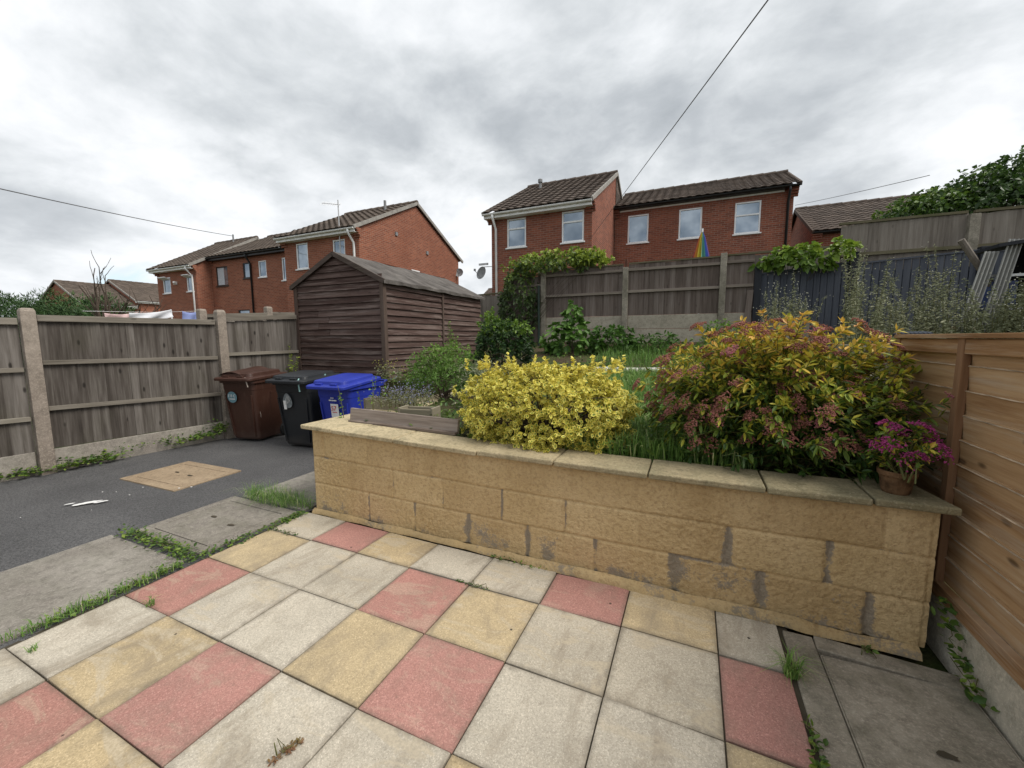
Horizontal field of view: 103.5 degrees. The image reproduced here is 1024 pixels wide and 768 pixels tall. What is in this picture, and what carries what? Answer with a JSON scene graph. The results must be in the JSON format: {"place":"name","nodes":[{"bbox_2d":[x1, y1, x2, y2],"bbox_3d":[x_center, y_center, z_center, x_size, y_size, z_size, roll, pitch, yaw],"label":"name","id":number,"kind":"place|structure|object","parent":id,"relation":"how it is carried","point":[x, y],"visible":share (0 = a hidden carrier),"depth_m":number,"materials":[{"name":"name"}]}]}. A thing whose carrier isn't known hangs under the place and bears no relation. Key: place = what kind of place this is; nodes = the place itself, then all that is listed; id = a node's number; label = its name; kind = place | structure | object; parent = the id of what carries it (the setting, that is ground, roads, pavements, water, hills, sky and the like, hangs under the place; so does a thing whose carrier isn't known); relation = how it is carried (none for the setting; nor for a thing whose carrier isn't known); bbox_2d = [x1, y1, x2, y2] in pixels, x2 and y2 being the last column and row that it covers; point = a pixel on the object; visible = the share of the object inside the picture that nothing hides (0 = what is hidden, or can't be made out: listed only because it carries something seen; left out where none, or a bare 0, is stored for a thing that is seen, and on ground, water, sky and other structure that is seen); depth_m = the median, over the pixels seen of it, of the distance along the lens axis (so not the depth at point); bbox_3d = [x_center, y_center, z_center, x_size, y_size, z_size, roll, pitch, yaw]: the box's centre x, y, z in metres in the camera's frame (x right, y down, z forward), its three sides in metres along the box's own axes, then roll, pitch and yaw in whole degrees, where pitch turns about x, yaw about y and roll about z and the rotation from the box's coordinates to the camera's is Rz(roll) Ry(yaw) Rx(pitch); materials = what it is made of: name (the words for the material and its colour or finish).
{"place":"outdoors","nodes":[
{"label":"outdoors","id":0,"kind":"place"},
{"bbox_2d":[0,433,316,648],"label":"driveway","id":1,"kind":"structure","parent":0,"point":[42,516],"depth_m":3.89,"materials":[{"name":"grey asphalt"}]},
{"bbox_2d":[0,606,69,642],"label":"grass tuft","id":2,"kind":"object","parent":1,"relation":"on","point":[11,635],"visible":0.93,"depth_m":2.04,"materials":[{"name":"green plant"}]},
{"bbox_2d":[0,449,132,479],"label":"creeping weed","id":3,"kind":"object","parent":1,"relation":"on","point":[92,459],"visible":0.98,"depth_m":4.68,"materials":[{"name":"green plant"}]},
{"bbox_2d":[14,557,186,636],"bbox_3d":[-2.315,1.195,2.340,0.200,0.082,0.781,3,7,24],"label":"grass tuft","id":4,"kind":"object","parent":1,"relation":"on","point":[87,603],"visible":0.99,"depth_m":2.26,"materials":[{"name":"green plant"}]},
{"bbox_2d":[0,308,298,482],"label":"wooden fence","id":5,"kind":"object","parent":1,"relation":"on","point":[88,379],"visible":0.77,"depth_m":5.05,"materials":[{"name":"grey wood"}]},
{"bbox_2d":[115,433,183,449],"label":"creeping weed","id":6,"kind":"object","parent":1,"relation":"on","point":[171,437],"visible":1,"depth_m":5.31,"materials":[{"name":"green plant"}]},
{"bbox_2d":[120,461,240,491],"bbox_3d":[-3.655,1.013,4.476,0.960,0.036,0.670,2,7,22],"label":"manhole cover","id":7,"kind":"object","parent":1,"relation":"on","point":[179,476],"visible":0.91,"depth_m":4.42,"materials":[{"name":"concrete"}]},
{"bbox_2d":[165,418,230,447],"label":"creeping weed","id":8,"kind":"object","parent":1,"relation":"on","point":[201,436],"visible":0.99,"depth_m":5.78,"materials":[{"name":"green plant"}]},
{"bbox_2d":[214,366,286,438],"bbox_3d":[-3.851,0.278,6.110,0.630,1.084,0.863,1,7,13],"label":"wheelie bin","id":9,"kind":"object","parent":1,"relation":"on","point":[251,395],"visible":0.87,"depth_m":5.87,"materials":[{"name":"brown plastic"}]},
{"bbox_2d":[265,370,340,445],"bbox_3d":[-2.865,0.335,5.740,0.670,1.044,0.882,2,7,17],"label":"wheelie bin","id":10,"kind":"object","parent":1,"relation":"on","point":[299,403],"visible":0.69,"depth_m":5.46,"materials":[{"name":"black plastic"}]},
{"bbox_2d":[306,373,386,419],"bbox_3d":[-2.167,0.377,5.440,0.630,1.023,0.907,2,7,21],"label":"wheelie bin","id":11,"kind":"object","parent":1,"relation":"on","point":[350,385],"visible":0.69,"depth_m":5.15,"materials":[{"name":"blue plastic"}]},
{"bbox_2d":[0,471,316,644],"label":"concrete path","id":12,"kind":"structure","parent":0,"point":[32,591],"depth_m":2.57,"materials":[{"name":"concrete"}]},
{"bbox_2d":[113,523,199,564],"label":"creeping weed","id":13,"kind":"object","parent":12,"relation":"on","point":[160,542],"visible":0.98,"depth_m":2.92,"materials":[{"name":"green plant"}]},
{"bbox_2d":[135,496,296,555],"bbox_3d":[-2.402,1.137,3.326,0.870,0.036,0.760,3,7,24],"label":"manhole cover","id":14,"kind":"object","parent":12,"relation":"on","point":[207,526],"visible":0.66,"depth_m":3.28,"materials":[{"name":"concrete"}]},
{"bbox_2d":[218,479,315,508],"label":"grass tuft","id":15,"kind":"object","parent":12,"relation":"on","point":[283,502],"visible":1,"depth_m":3.66,"materials":[{"name":"green plant"}]},
{"bbox_2d":[289,251,484,378],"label":"garden shed","id":16,"kind":"structure","parent":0,"point":[353,314],"depth_m":6.82,"materials":[{"name":"brown wood"}]},
{"bbox_2d":[0,513,820,767],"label":"patio","id":17,"kind":"structure","parent":0,"point":[335,643],"depth_m":1.80,"materials":[{"name":"stone"}]},
{"bbox_2d":[21,640,41,652],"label":"grass tuft","id":18,"kind":"object","parent":17,"relation":"on","point":[32,648],"visible":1,"depth_m":1.94,"materials":[{"name":"green plant"}]},
{"bbox_2d":[143,595,159,607],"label":"grass tuft","id":19,"kind":"object","parent":17,"relation":"on","point":[152,602],"visible":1,"depth_m":2.27,"materials":[{"name":"green plant"}]},
{"bbox_2d":[175,509,308,564],"bbox_3d":[-1.982,1.133,3.057,0.163,0.072,0.936,3,7,24],"label":"creeping weed","id":20,"kind":"object","parent":17,"relation":"on","point":[285,518],"visible":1,"depth_m":3.01,"materials":[{"name":"green plant"}]},
{"bbox_2d":[267,737,304,766],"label":"creeping weed","id":21,"kind":"object","parent":17,"relation":"on","point":[287,749],"visible":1,"depth_m":1.46,"materials":[{"name":"brown plant"}]},
{"bbox_2d":[455,579,488,589],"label":"creeping weed","id":22,"kind":"object","parent":17,"relation":"on","point":[472,584],"visible":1,"depth_m":2.44,"materials":[{"name":"green plant"}]},
{"bbox_2d":[490,554,546,568],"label":"creeping weed","id":23,"kind":"object","parent":17,"relation":"on","point":[513,562],"visible":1,"depth_m":2.67,"materials":[{"name":"green plant"}]},
{"bbox_2d":[763,642,833,688],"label":"grass tuft","id":24,"kind":"object","parent":17,"relation":"on","point":[788,671],"visible":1,"depth_m":1.77,"materials":[{"name":"green plant"}]},
{"bbox_2d":[801,714,829,767],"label":"creeping weed","id":25,"kind":"object","parent":17,"relation":"on","point":[823,763],"visible":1,"depth_m":1.46,"materials":[{"name":"green plant"}]},
{"bbox_2d":[0,0,1023,317],"label":"sky","id":26,"kind":"structure","parent":0,"point":[240,118],"materials":[{"name":"grey"}]},
{"bbox_2d":[25,327,1023,671],"bbox_3d":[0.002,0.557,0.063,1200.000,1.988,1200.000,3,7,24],"label":"ground","id":27,"kind":"structure","parent":0,"point":[931,659],"depth_m":4.64,"materials":[{"name":"green plant"}]},
{"bbox_2d":[0,286,136,371],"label":"conifer hedge","id":28,"kind":"object","parent":27,"relation":"on","point":[54,306],"visible":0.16,"depth_m":12.80,"materials":[{"name":"green plant"}]},
{"bbox_2d":[41,280,137,315],"bbox_3d":[-37.971,-6.251,36.134,8.684,5.624,3.810,3,7,24],"label":"bungalow","id":29,"kind":"object","parent":27,"relation":"on","point":[61,286],"visible":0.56,"depth_m":34.83,"materials":[{"name":"orange brick"}]},
{"bbox_2d":[78,251,165,316],"bbox_3d":[-8.981,-1.411,9.543,1.884,3.309,1.018,0,6,6],"label":"bare tree","id":30,"kind":"object","parent":27,"relation":"on","point":[96,303],"visible":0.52,"depth_m":9.31,"materials":[{"name":"brown plant"}]},
{"bbox_2d":[104,279,159,312],"bbox_3d":[-35.688,-7.082,41.186,8.684,6.124,7.910,3,7,24],"label":"bungalow","id":31,"kind":"object","parent":27,"relation":"on","point":[143,292],"visible":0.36,"depth_m":37.33,"materials":[{"name":"orange brick"}]},
{"bbox_2d":[102,309,186,318],"bbox_3d":[-6.567,-0.456,7.419,0.076,1.863,1.800,3,7,24],"label":"washing line","id":32,"kind":"object","parent":27,"relation":"on","point":[118,311],"visible":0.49,"depth_m":6.90,"materials":[{"name":"metal"}]},
{"bbox_2d":[104,312,137,316],"bbox_3d":[-6.692,-1.131,6.929,0.103,0.226,0.451,3,7,24],"label":"laundry","id":33,"kind":"object","parent":32,"relation":"hanging from","point":[115,315],"visible":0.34,"depth_m":6.87,"materials":[{"name":"pink fabric"}]},
{"bbox_2d":[129,310,172,318],"bbox_3d":[-6.470,-1.236,7.247,0.103,0.239,0.631,3,7,24],"label":"laundry","id":34,"kind":"object","parent":32,"relation":"hanging from","point":[166,314],"visible":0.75,"depth_m":7.27,"materials":[{"name":"white fabric"}]},
{"bbox_2d":[182,311,195,318],"bbox_3d":[-6.248,-1.239,7.868,0.103,0.365,0.285,3,7,24],"label":"laundry","id":35,"kind":"object","parent":32,"relation":"hanging from","point":[186,315],"visible":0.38,"depth_m":7.82,"materials":[{"name":"blue fabric"}]},
{"bbox_2d":[146,234,271,318],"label":"terraced house","id":36,"kind":"structure","parent":27,"relation":"on","point":[184,282],"depth_m":22.49,"materials":[{"name":"red brick"}]},
{"bbox_2d":[157,277,171,294],"bbox_3d":[-19.631,-5.562,22.851,0.850,0.930,0.340,3,7,24],"label":"window","id":37,"kind":"structure","parent":36,"relation":"in","point":[166,281],"depth_m":22.96,"materials":[{"name":"white plastic"}]},
{"bbox_2d":[181,274,194,292],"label":"window","id":38,"kind":"structure","parent":36,"relation":"in","point":[189,283],"depth_m":22.10,"materials":[{"name":"glass"}]},
{"bbox_2d":[196,306,294,321],"bbox_3d":[-5.084,-0.562,8.715,0.125,2.170,2.908,3,7,24],"label":"wooden fence","id":39,"kind":"object","parent":27,"relation":"on","point":[201,314],"visible":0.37,"depth_m":7.95,"materials":[{"name":"grey wood"}]},
{"bbox_2d":[204,229,295,313],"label":"terraced house","id":40,"kind":"structure","parent":27,"relation":"on","point":[250,277],"depth_m":21.26,"materials":[{"name":"red brick"}]},
{"bbox_2d":[0,188,230,235],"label":"overhead cable","id":41,"kind":"object","parent":40,"relation":"attached to","point":[101,210],"visible":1,"depth_m":15.03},
{"bbox_2d":[216,266,228,286],"bbox_3d":[-15.861,-5.874,22.122,1.100,1.080,0.125,3,7,24],"label":"window","id":42,"kind":"structure","parent":40,"relation":"in","point":[222,273],"depth_m":22.16,"materials":[{"name":"white glass"}]},
{"bbox_2d":[242,263,249,279],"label":"window","id":43,"kind":"structure","parent":40,"relation":"in","point":[246,271],"depth_m":21.31,"materials":[{"name":"clear glass"}]},
{"bbox_2d":[258,260,267,277],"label":"window","id":44,"kind":"structure","parent":40,"relation":"in","point":[262,264],"depth_m":20.79,"materials":[{"name":"glass"}]},
{"bbox_2d":[281,257,285,280],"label":"window","id":45,"kind":"structure","parent":40,"relation":"in","point":[283,259],"depth_m":20.15,"materials":[{"name":"white plastic"}]},
{"bbox_2d":[285,343,299,371],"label":"fence weed","id":46,"kind":"object","parent":27,"relation":"on","point":[296,367],"visible":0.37,"depth_m":6.92,"materials":[{"name":"green plant"}]},
{"bbox_2d":[273,200,462,311],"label":"terraced house","id":47,"kind":"structure","parent":27,"relation":"on","point":[408,235],"depth_m":17.59,"materials":[{"name":"red brick"}]},
{"bbox_2d":[295,243,309,270],"bbox_3d":[-8.912,-5.413,17.178,0.800,1.110,0.125,3,7,24],"label":"window","id":48,"kind":"structure","parent":47,"relation":"in","point":[301,249],"depth_m":17.22,"materials":[{"name":"glass"}]},
{"bbox_2d":[333,239,344,253],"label":"window","id":49,"kind":"structure","parent":47,"relation":"in","point":[336,248],"depth_m":16.34,"materials":[{"name":"glass"}]},
{"bbox_2d":[373,358,406,383],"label":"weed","id":50,"kind":"object","parent":27,"relation":"on","point":[387,372],"visible":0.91,"depth_m":6.19,"materials":[{"name":"grey plant"}]},
{"bbox_2d":[398,405,440,416],"bbox_3d":[-0.846,0.268,3.696,0.340,0.127,0.176,1,7,14],"label":"planter box","id":51,"kind":"object","parent":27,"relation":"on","point":[422,410],"visible":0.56,"depth_m":3.63,"materials":[{"name":"brown wood"}]},
{"bbox_2d":[408,355,469,382],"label":"garden weed","id":52,"kind":"object","parent":27,"relation":"on","point":[444,370],"visible":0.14,"depth_m":5.85,"materials":[{"name":"green plant"}]},
{"bbox_2d":[404,341,483,398],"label":"garden bush","id":53,"kind":"object","parent":27,"relation":"on","point":[432,375],"visible":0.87,"depth_m":4.75,"materials":[{"name":"green plant"}]},
{"bbox_2d":[432,321,463,370],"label":"tall weed","id":54,"kind":"object","parent":27,"relation":"on","point":[452,337],"visible":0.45,"depth_m":6.37,"materials":[{"name":"green plant"}]},
{"bbox_2d":[449,358,513,408],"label":"garden weed","id":55,"kind":"object","parent":27,"relation":"on","point":[473,371],"visible":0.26,"depth_m":4.46,"materials":[{"name":"green plant"}]},
{"bbox_2d":[478,293,505,339],"bbox_3d":[-0.838,-1.638,10.606,1.542,1.450,0.060,3,7,24],"label":"wooden fence","id":56,"kind":"object","parent":27,"relation":"on","point":[488,302],"visible":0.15,"depth_m":10.44,"materials":[{"name":"grey wood"}]},
{"bbox_2d":[470,306,536,375],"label":"evergreen shrub","id":57,"kind":"object","parent":27,"relation":"on","point":[498,330],"visible":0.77,"depth_m":5.88,"materials":[{"name":"green plant"}]},
{"bbox_2d":[538,285,539,345],"bbox_3d":[0.637,-1.569,9.620,0.065,1.520,0.055,3,7,24],"label":"metal post","id":58,"kind":"object","parent":27,"relation":"on","point":[538,314],"visible":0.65,"depth_m":9.59,"materials":[{"name":"grey metal"}]},
{"bbox_2d":[451,352,643,453],"bbox_3d":[0.271,0.142,3.150,1.460,0.782,1.046,3,7,24],"label":"variegated shrub","id":59,"kind":"object","parent":27,"relation":"on","point":[611,413],"visible":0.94,"depth_m":2.87,"materials":[{"name":"yellow plant"}]},
{"bbox_2d":[474,170,623,329],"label":"brick house","id":60,"kind":"structure","parent":27,"relation":"on","point":[563,214],"depth_m":14.72,"materials":[{"name":"red brick"}]},
{"bbox_2d":[505,217,526,249],"bbox_3d":[0.167,-5.489,14.742,0.850,1.070,0.125,3,7,24],"label":"window","id":61,"kind":"structure","parent":60,"relation":"in","point":[516,228],"depth_m":14.77,"materials":[{"name":"glass"}]},
{"bbox_2d":[560,209,584,244],"bbox_3d":[2.090,-5.392,13.890,0.880,1.090,0.125,3,7,24],"label":"window","id":62,"kind":"structure","parent":60,"relation":"in","point":[572,221],"depth_m":13.91,"materials":[{"name":"glass"}]},
{"bbox_2d":[590,0,767,238],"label":"overhead cable","id":63,"kind":"object","parent":60,"relation":"attached to","point":[697,94],"visible":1,"depth_m":4.16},
{"bbox_2d":[538,299,607,355],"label":"broadleaf shrub","id":64,"kind":"object","parent":27,"relation":"on","point":[568,327],"visible":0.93,"depth_m":8.18,"materials":[{"name":"green plant"}]},
{"bbox_2d":[586,323,640,354],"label":"bramble","id":65,"kind":"object","parent":27,"relation":"on","point":[620,333],"visible":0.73,"depth_m":7.99,"materials":[{"name":"green plant"}]},
{"bbox_2d":[366,345,881,479],"bbox_3d":[0.841,0.123,5.931,5.420,1.356,6.244,3,7,24],"label":"weed ground cover","id":66,"kind":"object","parent":27,"relation":"on","point":[785,461],"visible":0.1,"depth_m":2.80,"materials":[{"name":"green plant"}]},
{"bbox_2d":[499,341,758,469],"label":"lawn grass","id":67,"kind":"structure","parent":27,"relation":"on","point":[641,443],"depth_m":2.88,"materials":[{"name":"green plant"}]},
{"bbox_2d":[505,252,754,342],"bbox_3d":[2.284,-1.754,9.055,5.392,2.000,0.145,3,7,24],"label":"wooden fence","id":68,"kind":"object","parent":27,"relation":"on","point":[683,292],"visible":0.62,"depth_m":8.72,"materials":[{"name":"grey wood"}]},
{"bbox_2d":[497,245,615,338],"bbox_3d":[0.977,-2.085,9.689,2.852,2.253,1.091,3,7,24],"label":"ivy","id":69,"kind":"object","parent":68,"relation":"attached to","point":[582,258],"visible":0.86,"depth_m":9.58,"materials":[{"name":"green plant"}]},
{"bbox_2d":[300,392,961,661],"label":"retaining wall","id":70,"kind":"structure","parent":27,"relation":"on","point":[844,560],"depth_m":2.31,"materials":[{"name":"stone"}]},
{"bbox_2d":[337,368,408,417],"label":"sprig weed","id":71,"kind":"object","parent":70,"relation":"on","point":[385,393],"visible":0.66,"depth_m":4.13,"materials":[{"name":"green plant"}]},
{"bbox_2d":[363,396,415,410],"bbox_3d":[-1.271,0.210,4.211,0.500,0.132,0.206,2,7,18],"label":"planter box","id":72,"kind":"object","parent":70,"relation":"on","point":[367,404],"visible":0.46,"depth_m":4.15,"materials":[{"name":"brown wood"}]},
{"bbox_2d":[370,376,442,411],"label":"lavender","id":73,"kind":"object","parent":72,"relation":"in","point":[406,395],"visible":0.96,"depth_m":4.06,"materials":[{"name":"purple plant"}]},
{"bbox_2d":[348,408,459,434],"bbox_3d":[-0.935,0.306,3.375,1.103,0.142,0.089,2,7,23],"label":"weathered plank","id":74,"kind":"object","parent":70,"relation":"on","point":[439,425],"visible":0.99,"depth_m":3.35,"materials":[{"name":"grey wood"}]},
{"bbox_2d":[865,418,954,495],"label":"potted plant","id":75,"kind":"object","parent":70,"relation":"on","point":[900,477],"visible":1,"depth_m":1.90,"materials":[{"name":"purple plant"}]},
{"bbox_2d":[594,367,671,373],"bbox_3d":[1.956,-0.162,6.125,1.502,0.183,0.050,2,7,18],"label":"lawn edging","id":76,"kind":"object","parent":27,"relation":"on","point":[632,368],"visible":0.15,"depth_m":6.15,"materials":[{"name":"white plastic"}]},
{"bbox_2d":[620,330,685,353],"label":"fern","id":77,"kind":"object","parent":27,"relation":"on","point":[654,342],"visible":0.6,"depth_m":7.82,"materials":[{"name":"green plant"}]},
{"bbox_2d":[693,228,708,257],"bbox_3d":[4.643,-2.332,9.992,0.435,2.920,0.435,3,7,24],"label":"parasol","id":78,"kind":"object","parent":27,"relation":"on","point":[701,249],"visible":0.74,"depth_m":9.81,"materials":[{"name":"multicoloured fabric"}]},
{"bbox_2d":[613,169,802,328],"bbox_3d":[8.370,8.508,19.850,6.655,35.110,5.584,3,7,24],"label":"brick house","id":79,"kind":"structure","parent":27,"relation":"on","point":[745,214],"depth_m":15.96,"materials":[{"name":"red brick"}]},
{"bbox_2d":[626,214,648,244],"bbox_3d":[5.260,-6.449,16.863,0.930,1.180,0.125,3,7,24],"label":"window","id":80,"kind":"structure","parent":79,"relation":"in","point":[637,224],"depth_m":16.89,"materials":[{"name":"glass"}]},
{"bbox_2d":[677,207,702,240],"bbox_3d":[7.082,-6.356,16.055,0.940,1.200,0.125,3,7,24],"label":"window","id":81,"kind":"structure","parent":79,"relation":"in","point":[690,220],"depth_m":16.08,"materials":[{"name":"glass"}]},
{"bbox_2d":[732,200,761,235],"bbox_3d":[8.890,-6.259,15.254,0.960,1.210,0.125,3,7,24],"label":"window","id":82,"kind":"structure","parent":79,"relation":"in","point":[747,214],"depth_m":15.27,"materials":[{"name":"glass"}]},
{"bbox_2d":[798,175,929,204],"bbox_3d":[9.543,-5.440,11.568,0.013,1.313,6.242,1,7,12],"label":"overhead cable","id":83,"kind":"object","parent":79,"relation":"attached to","point":[868,189],"visible":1,"depth_m":10.52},
{"bbox_2d":[690,318,758,356],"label":"leafy weed","id":84,"kind":"object","parent":27,"relation":"on","point":[707,330],"visible":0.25,"depth_m":6.19,"materials":[{"name":"green plant"}]},
{"bbox_2d":[764,321,809,351],"bbox_3d":[2.971,-0.328,4.387,0.390,0.704,0.069,3,7,24],"label":"wooden pallet","id":85,"kind":"object","parent":27,"relation":"on","point":[804,334],"visible":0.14,"depth_m":4.33,"materials":[{"name":"grey wood"}]},
{"bbox_2d":[753,273,825,340],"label":"tall weed","id":86,"kind":"object","parent":27,"relation":"on","point":[789,305],"visible":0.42,"depth_m":6.22,"materials":[{"name":"green plant"}]},
{"bbox_2d":[632,308,954,484],"bbox_3d":[1.679,0.027,2.543,1.723,1.012,1.164,3,7,24],"label":"flowering shrub","id":87,"kind":"object","parent":27,"relation":"on","point":[787,401],"visible":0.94,"depth_m":2.30,"materials":[{"name":"green plant"}]},
{"bbox_2d":[751,246,1004,336],"bbox_3d":[7.205,-1.477,7.212,5.147,1.820,0.170,2,7,17],"label":"painted fence","id":88,"kind":"object","parent":27,"relation":"on","point":[818,286],"visible":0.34,"depth_m":7.39,"materials":[{"name":"blue wood"}]},
{"bbox_2d":[747,235,863,280],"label":"vine","id":89,"kind":"object","parent":88,"relation":"attached to","point":[789,255],"visible":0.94,"depth_m":7.45,"materials":[{"name":"green plant"}]},
{"bbox_2d":[751,205,1023,315],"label":"wooden fence","id":90,"kind":"object","parent":27,"relation":"on","point":[896,237],"visible":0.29,"depth_m":7.39,"materials":[{"name":"grey wood"}]},
{"bbox_2d":[834,240,983,345],"bbox_3d":[4.978,-1.107,5.202,1.539,1.631,1.473,3,7,24],"label":"tall weed","id":91,"kind":"object","parent":27,"relation":"on","point":[852,308],"visible":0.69,"depth_m":5.07,"materials":[{"name":"green plant"}]},
{"bbox_2d":[828,331,1023,761],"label":"wooden fence","id":92,"kind":"object","parent":27,"relation":"on","point":[979,564],"visible":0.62,"depth_m":1.73,"materials":[{"name":"brown wood"}]},
{"bbox_2d":[871,145,1023,221],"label":"leafy tree","id":93,"kind":"object","parent":27,"relation":"on","point":[1002,186],"visible":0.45,"depth_m":8.15,"materials":[{"name":"green plant"}]},
{"bbox_2d":[957,251,999,338],"bbox_3d":[5.659,-1.054,4.947,0.424,1.104,0.045,0,6,1],"label":"plastic sheet","id":94,"kind":"object","parent":27,"relation":"on","point":[986,267],"visible":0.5,"depth_m":4.91,"materials":[{"name":"grey plastic"}]},
{"bbox_2d":[936,269,1023,338],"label":"tall weed","id":95,"kind":"object","parent":27,"relation":"on","point":[998,326],"visible":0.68,"depth_m":4.59,"materials":[{"name":"green plant"}]},
{"bbox_2d":[974,239,1023,332],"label":"lean to","id":96,"kind":"object","parent":27,"relation":"on","point":[1018,271],"visible":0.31,"depth_m":5.05,"materials":[{"name":"black plastic"}]},
{"bbox_2d":[957,238,1009,317],"bbox_3d":[5.905,-1.315,5.022,0.666,0.997,0.069,1,7,15],"label":"wooden pole","id":97,"kind":"object","parent":96,"relation":"on","point":[967,249],"visible":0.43,"depth_m":5.01,"materials":[{"name":"grey wood"}]},
{"bbox_2d":[979,239,1022,332],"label":"plastic sheet","id":98,"kind":"object","parent":27,"relation":"on","point":[1009,260],"visible":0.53,"depth_m":4.85,"materials":[{"name":"grey plastic"}]},
{"bbox_2d":[790,194,919,247],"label":"brick house","id":99,"kind":"structure","parent":0,"point":[817,223],"depth_m":17.10,"materials":[{"name":"brown tile"}]},
{"bbox_2d":[782,630,964,767],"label":"side path","id":100,"kind":"structure","parent":0,"point":[822,708],"depth_m":1.75,"materials":[{"name":"concrete"}]},
{"bbox_2d":[861,645,879,658],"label":"creeping weed","id":101,"kind":"object","parent":100,"relation":"on","point":[866,648],"visible":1,"depth_m":1.89,"materials":[{"name":"green plant"}]},
{"bbox_2d":[820,655,1023,767],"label":"slab","id":102,"kind":"object","parent":100,"relation":"on","point":[892,720],"visible":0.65,"depth_m":1.55,"materials":[{"name":"concrete"}]},
{"bbox_2d":[930,596,999,711],"bbox_3d":[1.925,1.121,1.703,0.126,0.283,0.377,2,7,18],"label":"creeping weed","id":103,"kind":"object","parent":102,"relation":"on","point":[980,699],"visible":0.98,"depth_m":1.73,"materials":[{"name":"green plant"}]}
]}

